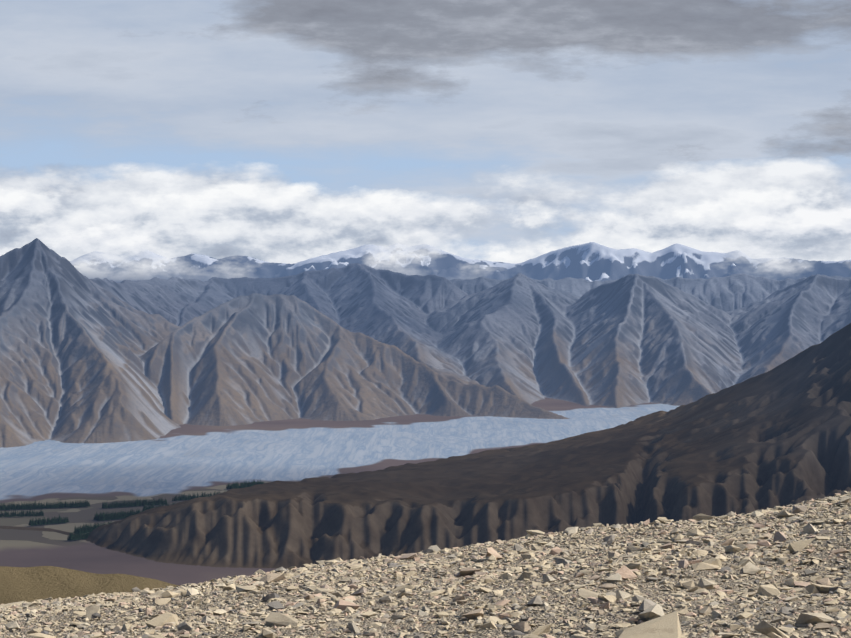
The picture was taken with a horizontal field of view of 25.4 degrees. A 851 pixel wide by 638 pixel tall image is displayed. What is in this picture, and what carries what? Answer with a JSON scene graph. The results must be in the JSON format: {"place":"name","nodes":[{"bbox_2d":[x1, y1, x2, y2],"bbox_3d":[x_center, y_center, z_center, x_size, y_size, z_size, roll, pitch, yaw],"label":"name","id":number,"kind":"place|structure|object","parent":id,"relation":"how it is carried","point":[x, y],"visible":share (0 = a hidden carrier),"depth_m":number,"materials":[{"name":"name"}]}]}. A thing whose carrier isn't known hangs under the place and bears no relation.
{"place":"outdoors","nodes":[
{"label":"outdoors","id":0,"kind":"place"},
{"bbox_2d":[0,566,179,603],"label":"grass ground","id":1,"kind":"structure","parent":0,"point":[26,584],"depth_m":367.58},
{"bbox_2d":[0,398,678,585],"bbox_3d":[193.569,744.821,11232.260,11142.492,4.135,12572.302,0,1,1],"label":"valley floor","id":2,"kind":"structure","parent":0,"point":[187,459],"depth_m":10302.79,"materials":[{"name":"grey ice"}]},
{"bbox_2d":[0,479,263,540],"bbox_3d":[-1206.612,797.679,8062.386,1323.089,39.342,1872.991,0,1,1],"label":"trees","id":3,"kind":"object","parent":2,"relation":"on","point":[80,531],"visible":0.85,"depth_m":8064.10,"materials":[{"name":"green plant"}]},
{"bbox_2d":[0,0,850,263],"bbox_3d":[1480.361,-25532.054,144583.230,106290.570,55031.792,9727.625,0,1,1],"label":"sky","id":4,"kind":"structure","parent":0,"point":[297,131],"depth_m":148811.38,"materials":[{"name":"grey"}]},
{"bbox_2d":[0,238,850,447],"bbox_3d":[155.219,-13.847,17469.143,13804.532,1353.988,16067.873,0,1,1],"label":"mountain range","id":5,"kind":"structure","parent":0,"point":[84,359],"depth_m":14784.58,"materials":[{"name":"grey stone"}]},
{"bbox_2d":[0,323,850,568],"bbox_3d":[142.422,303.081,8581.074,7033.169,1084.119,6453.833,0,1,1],"label":"hill terrain","id":6,"kind":"structure","parent":0,"point":[779,435],"depth_m":6964.81,"materials":[{"name":"brown soil"}]},
{"bbox_2d":[0,502,850,637],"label":"scree slope","id":7,"kind":"structure","parent":0,"point":[707,618],"depth_m":12.96,"materials":[{"name":"beige gravel"}]},
{"bbox_2d":[0,491,850,637],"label":"scree rocks","id":8,"kind":"object","parent":7,"relation":"on","point":[659,623],"visible":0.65,"depth_m":13.96,"materials":[{"name":"beige stone"}]},
{"bbox_2d":[29,202,850,272],"bbox_3d":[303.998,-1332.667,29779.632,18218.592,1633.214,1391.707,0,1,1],"label":"cloud","id":9,"kind":"structure","parent":0,"point":[766,238],"depth_m":30016.80,"materials":[{"name":"white"}]},
{"bbox_2d":[69,242,850,282],"bbox_3d":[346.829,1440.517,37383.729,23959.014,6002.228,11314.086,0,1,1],"label":"snowy mountain range","id":10,"kind":"structure","parent":0,"point":[591,261],"depth_m":39405.41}
]}

